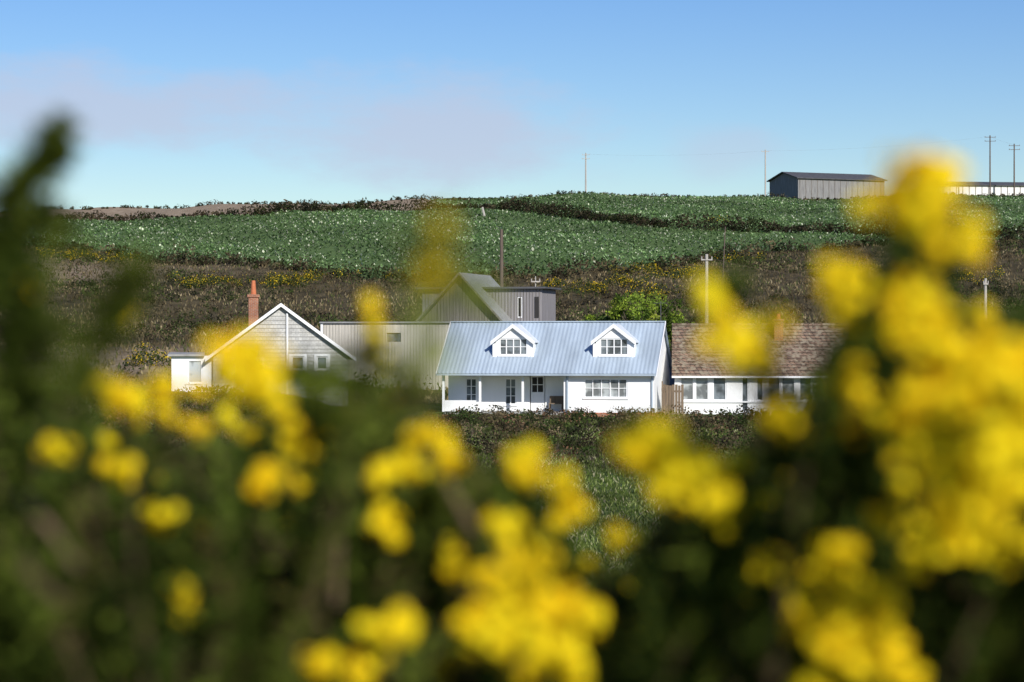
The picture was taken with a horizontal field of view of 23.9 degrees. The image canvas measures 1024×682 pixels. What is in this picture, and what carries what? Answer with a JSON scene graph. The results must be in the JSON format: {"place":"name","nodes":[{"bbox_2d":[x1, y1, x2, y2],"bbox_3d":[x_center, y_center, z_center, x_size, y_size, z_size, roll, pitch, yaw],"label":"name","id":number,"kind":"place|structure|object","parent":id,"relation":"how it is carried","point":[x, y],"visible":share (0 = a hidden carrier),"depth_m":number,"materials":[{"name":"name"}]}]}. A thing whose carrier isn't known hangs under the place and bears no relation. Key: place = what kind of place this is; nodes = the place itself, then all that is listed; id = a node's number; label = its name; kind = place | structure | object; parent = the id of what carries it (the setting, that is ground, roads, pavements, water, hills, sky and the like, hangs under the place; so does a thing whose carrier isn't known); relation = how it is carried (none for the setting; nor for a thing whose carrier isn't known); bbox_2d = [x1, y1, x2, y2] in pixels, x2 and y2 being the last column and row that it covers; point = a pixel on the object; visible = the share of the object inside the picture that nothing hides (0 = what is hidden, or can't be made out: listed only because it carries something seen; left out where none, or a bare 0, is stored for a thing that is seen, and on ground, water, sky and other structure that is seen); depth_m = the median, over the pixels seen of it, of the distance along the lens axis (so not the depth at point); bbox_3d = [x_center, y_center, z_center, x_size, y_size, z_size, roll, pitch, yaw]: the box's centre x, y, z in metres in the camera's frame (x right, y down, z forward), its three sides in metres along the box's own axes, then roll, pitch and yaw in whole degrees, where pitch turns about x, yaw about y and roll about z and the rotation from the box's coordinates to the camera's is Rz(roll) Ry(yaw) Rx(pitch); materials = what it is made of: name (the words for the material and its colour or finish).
{"place":"outdoors","nodes":[
{"label":"outdoors","id":0,"kind":"place"},
{"bbox_2d":[0,0,1023,208],"label":"sky","id":1,"kind":"structure","parent":0,"point":[186,102],"materials":[{"name":"blue"}]},
{"bbox_2d":[3,193,1023,681],"bbox_3d":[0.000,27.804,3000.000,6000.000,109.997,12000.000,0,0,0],"label":"ground","id":2,"kind":"structure","parent":0,"point":[333,301],"depth_m":255.33,"materials":[{"name":"green plant"}]},
{"bbox_2d":[0,206,267,221],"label":"field hedge","id":3,"kind":"object","parent":2,"relation":"on","point":[131,217],"visible":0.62,"depth_m":343.41,"materials":[{"name":"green plant"}]},
{"bbox_2d":[172,356,210,391],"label":"annexe walls","id":4,"kind":"structure","parent":2,"relation":"on","point":[180,367],"depth_m":134.64,"materials":[{"name":"white paint"}]},
{"bbox_2d":[168,352,204,355],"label":"annexe roof","id":5,"kind":"structure","parent":4,"relation":"on","point":[186,353],"depth_m":135.13,"materials":[{"name":"grey metal"}]},
{"bbox_2d":[188,360,201,382],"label":"window frame","id":6,"kind":"object","parent":4,"relation":"attached to","point":[201,369],"visible":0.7,"depth_m":134.77,"materials":[{"name":"white paint"}]},
{"bbox_2d":[189,361,200,381],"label":"glass","id":7,"kind":"object","parent":6,"relation":"in","point":[194,369],"visible":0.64,"depth_m":134.82,"materials":[{"name":"grey glass"}]},
{"bbox_2d":[0,105,478,681],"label":"gorse bush","id":8,"kind":"object","parent":2,"relation":"on","point":[116,555],"visible":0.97,"depth_m":1.62,"materials":[{"name":"green plant"}]},
{"bbox_2d":[61,194,462,209],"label":"field hedge","id":9,"kind":"object","parent":2,"relation":"on","point":[210,203],"visible":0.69,"depth_m":426.24,"materials":[{"name":"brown plant"}]},
{"bbox_2d":[213,307,347,401],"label":"shingle walls","id":10,"kind":"structure","parent":2,"relation":"on","point":[278,316],"depth_m":135.08,"materials":[{"name":"white wood"}]},
{"bbox_2d":[218,324,347,402],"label":"shingle courses","id":11,"kind":"object","parent":10,"relation":"attached to","point":[290,336],"visible":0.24,"depth_m":135.05,"materials":[{"name":"grey wood"}]},
{"bbox_2d":[286,313,287,394],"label":"downpipe","id":12,"kind":"object","parent":10,"relation":"attached to","point":[287,335],"visible":0.35,"depth_m":134.90,"materials":[{"name":"white paint"}]},
{"bbox_2d":[291,354,326,362],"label":"window surrounds","id":13,"kind":"object","parent":10,"relation":"on","point":[315,356],"visible":0.14,"depth_m":135.20,"materials":[{"name":"white wood"}]},
{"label":"roof","id":14,"kind":"object","parent":10,"relation":"on","visible":0},
{"bbox_2d":[247,294,259,326],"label":"chimney","id":15,"kind":"object","parent":14,"relation":"on","point":[252,308],"visible":0.82,"depth_m":137.60,"materials":[{"name":"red brick"}]},
{"bbox_2d":[251,280,255,293],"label":"chimney pot","id":16,"kind":"object","parent":15,"relation":"on","point":[253,287],"visible":1,"depth_m":137.78,"materials":[{"name":"orange ceramic"}]},
{"bbox_2d":[205,303,338,361],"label":"bargeboards","id":17,"kind":"object","parent":14,"relation":"attached to","point":[293,314],"visible":0.68,"depth_m":134.75,"materials":[{"name":"white paint"}]},
{"bbox_2d":[238,195,488,215],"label":"field hedge","id":18,"kind":"object","parent":2,"relation":"on","point":[314,207],"visible":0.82,"depth_m":361.23,"materials":[{"name":"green plant"}]},
{"bbox_2d":[141,194,707,681],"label":"gorse bush","id":19,"kind":"object","parent":2,"relation":"on","point":[503,554],"visible":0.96,"depth_m":1.64,"materials":[{"name":"yellow plant"}]},
{"bbox_2d":[47,385,810,465],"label":"bramble hedge","id":20,"kind":"object","parent":2,"relation":"on","point":[463,417],"visible":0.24,"depth_m":115.78,"materials":[{"name":"green plant"}]},
{"bbox_2d":[319,274,560,389],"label":"timber barn","id":21,"kind":"structure","parent":2,"relation":"on","point":[532,304],"depth_m":149.26,"materials":[{"name":"wood"}]},
{"bbox_2d":[387,333,400,341],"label":"wing window","id":22,"kind":"structure","parent":21,"relation":"in","point":[397,336],"depth_m":148.44,"materials":[{"name":"grey glass"}]},
{"bbox_2d":[535,297,538,317],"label":"side window","id":23,"kind":"structure","parent":21,"relation":"in","point":[536,298],"depth_m":150.05,"materials":[{"name":"black glass"}]},
{"bbox_2d":[500,229,502,286],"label":"utility pole","id":24,"kind":"object","parent":2,"relation":"on","point":[501,258],"visible":0.34,"depth_m":165.90,"materials":[{"name":"wood"}]},
{"bbox_2d":[0,239,1023,403],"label":"dead bracken","id":25,"kind":"object","parent":2,"relation":"on","point":[182,342],"visible":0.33,"depth_m":219.51,"materials":[{"name":"brown plant"}]},
{"bbox_2d":[34,215,1004,366],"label":"hillside gorse","id":26,"kind":"object","parent":2,"relation":"on","point":[271,280],"visible":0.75,"depth_m":235.66,"materials":[{"name":"yellow plant"}]},
{"bbox_2d":[68,396,972,670],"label":"meadow grass","id":27,"kind":"structure","parent":2,"relation":"on","point":[631,503],"depth_m":87.48,"materials":[{"name":"green plant"}]},
{"bbox_2d":[29,231,1023,283],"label":"field hedge","id":28,"kind":"object","parent":2,"relation":"on","point":[264,262],"visible":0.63,"depth_m":254.49,"materials":[{"name":"green plant"}]},
{"bbox_2d":[29,233,1023,398],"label":"hillside scrub","id":29,"kind":"object","parent":2,"relation":"on","point":[391,282],"visible":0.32,"depth_m":221.53,"materials":[{"name":"green plant"}]},
{"bbox_2d":[436,301,671,416],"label":"white cottage","id":30,"kind":"structure","parent":2,"relation":"on","point":[599,367],"depth_m":131.06,"materials":[{"name":"paint"}]},
{"bbox_2d":[465,378,476,402],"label":"window frame","id":31,"kind":"structure","parent":30,"relation":"in","point":[466,386],"depth_m":132.45,"materials":[{"name":"white paint"}]},
{"bbox_2d":[505,378,515,404],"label":"window frame","id":32,"kind":"structure","parent":30,"relation":"in","point":[510,403],"depth_m":132.06,"materials":[{"name":"white paint"}]},
{"bbox_2d":[499,338,526,354],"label":"window frame","id":33,"kind":"structure","parent":30,"relation":"in","point":[500,339],"depth_m":131.22,"materials":[{"name":"white paint"}]},
{"bbox_2d":[531,376,544,410],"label":"door","id":34,"kind":"structure","parent":30,"relation":"in","point":[537,398],"depth_m":131.77,"materials":[{"name":"white paint"}]},
{"bbox_2d":[584,378,626,397],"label":"window frame","id":35,"kind":"structure","parent":30,"relation":"in","point":[585,379],"depth_m":129.47,"materials":[{"name":"white paint"}]},
{"bbox_2d":[600,338,627,355],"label":"window frame","id":36,"kind":"structure","parent":30,"relation":"in","point":[606,339],"depth_m":130.17,"materials":[{"name":"white paint"}]},
{"bbox_2d":[585,153,589,191],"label":"utility pole","id":37,"kind":"object","parent":2,"relation":"on","point":[586,174],"visible":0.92,"depth_m":427.90,"materials":[{"name":"wood"}]},
{"bbox_2d":[579,309,627,320],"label":"garden tree","id":38,"kind":"object","parent":2,"relation":"on","point":[600,317],"visible":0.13,"depth_m":143.70,"materials":[{"name":"green plant"}]},
{"bbox_2d":[605,290,683,335],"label":"garden tree","id":39,"kind":"object","parent":2,"relation":"on","point":[619,308],"visible":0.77,"depth_m":142.38,"materials":[{"name":"green plant"}]},
{"bbox_2d":[670,359,674,385],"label":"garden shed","id":40,"kind":"structure","parent":2,"relation":"on","point":[672,381],"depth_m":137.00,"materials":[{"name":"white wood"}]},
{"bbox_2d":[662,381,683,414],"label":"timber fence","id":41,"kind":"object","parent":2,"relation":"on","point":[673,394],"visible":0.83,"depth_m":129.60,"materials":[{"name":"brown wood"}]},
{"bbox_2d":[666,318,694,358],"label":"garden tree","id":42,"kind":"object","parent":2,"relation":"on","point":[670,340],"visible":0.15,"depth_m":143.49,"materials":[{"name":"green plant"}]},
{"bbox_2d":[701,254,711,321],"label":"utility pole","id":43,"kind":"object","parent":2,"relation":"on","point":[706,259],"visible":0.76,"depth_m":149.90,"materials":[{"name":"grey wood"}]},
{"bbox_2d":[392,137,997,305],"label":"overhead wires","id":44,"kind":"object","parent":43,"relation":"attached to","point":[653,256],"visible":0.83,"depth_m":153.91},
{"bbox_2d":[722,227,725,274],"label":"utility pole","id":45,"kind":"object","parent":2,"relation":"on","point":[724,251],"visible":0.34,"depth_m":157.97,"materials":[{"name":"wood"}]},
{"bbox_2d":[463,190,1023,200],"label":"field hedge","id":46,"kind":"object","parent":2,"relation":"on","point":[745,195],"visible":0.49,"depth_m":424.57,"materials":[{"name":"green plant"}]},
{"bbox_2d":[478,197,1023,236],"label":"field hedge","id":47,"kind":"object","parent":2,"relation":"on","point":[581,214],"visible":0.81,"depth_m":315.16,"materials":[{"name":"green plant"}]},
{"bbox_2d":[672,323,840,414],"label":"tiled bungalow","id":48,"kind":"object","parent":2,"relation":"on","point":[706,387],"visible":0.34,"depth_m":131.20,"materials":[{"name":"brown tile"}]},
{"bbox_2d":[680,378,693,400],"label":"window frame","id":49,"kind":"structure","parent":48,"relation":"in","point":[680,378],"depth_m":130.97,"materials":[{"name":"white paint"}]},
{"bbox_2d":[695,378,708,400],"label":"window frame","id":50,"kind":"structure","parent":48,"relation":"in","point":[695,378],"depth_m":130.94,"materials":[{"name":"white paint"}]},
{"bbox_2d":[713,378,725,400],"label":"window frame","id":51,"kind":"structure","parent":48,"relation":"in","point":[713,378],"depth_m":130.87,"materials":[{"name":"white paint"}]},
{"bbox_2d":[741,378,748,409],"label":"door frame","id":52,"kind":"structure","parent":48,"relation":"in","point":[741,378],"depth_m":130.75,"materials":[{"name":"white paint"}]},
{"bbox_2d":[761,150,768,195],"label":"utility pole","id":53,"kind":"object","parent":2,"relation":"on","point":[765,151],"visible":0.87,"depth_m":427.88,"materials":[{"name":"wood"}]},
{"bbox_2d":[585,146,1023,681],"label":"gorse bush","id":54,"kind":"object","parent":2,"relation":"on","point":[902,442],"visible":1,"depth_m":1.42,"materials":[{"name":"yellow plant"}]},
{"bbox_2d":[767,172,882,199],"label":"farm barn","id":55,"kind":"structure","parent":2,"relation":"on","point":[801,185],"depth_m":431.73,"materials":[{"name":"metal"}]},
{"bbox_2d":[983,278,988,302],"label":"utility pole","id":56,"kind":"object","parent":2,"relation":"on","point":[985,283],"visible":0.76,"depth_m":147.93,"materials":[{"name":"grey wood"}]},
{"bbox_2d":[989,135,990,194],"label":"utility pole","id":57,"kind":"object","parent":2,"relation":"on","point":[989,164],"visible":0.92,"depth_m":427.92,"materials":[{"name":"wood"}]},
{"bbox_2d":[960,182,1023,194],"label":"farm barn","id":58,"kind":"structure","parent":2,"relation":"on","point":[981,188],"depth_m":437.60,"materials":[{"name":"metal"}]},
{"bbox_2d":[1009,144,1019,194],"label":"utility pole","id":59,"kind":"object","parent":2,"relation":"on","point":[1014,145],"visible":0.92,"depth_m":431.88,"materials":[{"name":"wood"}]},
{"bbox_2d":[34,192,1023,277],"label":"brassica crop field","id":60,"kind":"structure","parent":0,"point":[130,226],"depth_m":308.53,"materials":[{"name":"green plant"}]}
]}

